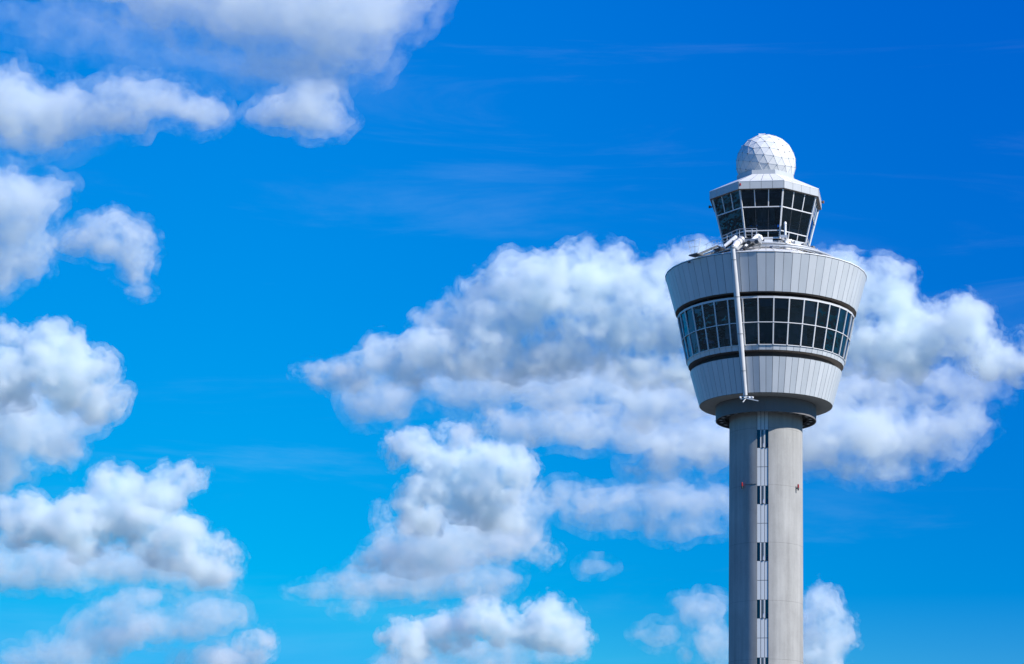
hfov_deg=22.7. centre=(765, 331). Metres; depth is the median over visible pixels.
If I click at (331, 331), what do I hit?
sky
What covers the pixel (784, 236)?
antenna mast
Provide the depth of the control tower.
311.48 m
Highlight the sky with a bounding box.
[0,0,1023,663]
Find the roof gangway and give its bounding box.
[688,238,725,262]
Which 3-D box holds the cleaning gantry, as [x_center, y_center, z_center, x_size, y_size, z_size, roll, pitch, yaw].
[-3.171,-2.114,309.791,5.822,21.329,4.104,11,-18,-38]
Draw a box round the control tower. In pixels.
[665,134,866,663]
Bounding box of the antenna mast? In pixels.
[781,221,786,238]
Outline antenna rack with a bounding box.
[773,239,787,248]
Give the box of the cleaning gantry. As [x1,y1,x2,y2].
[723,234,762,401]

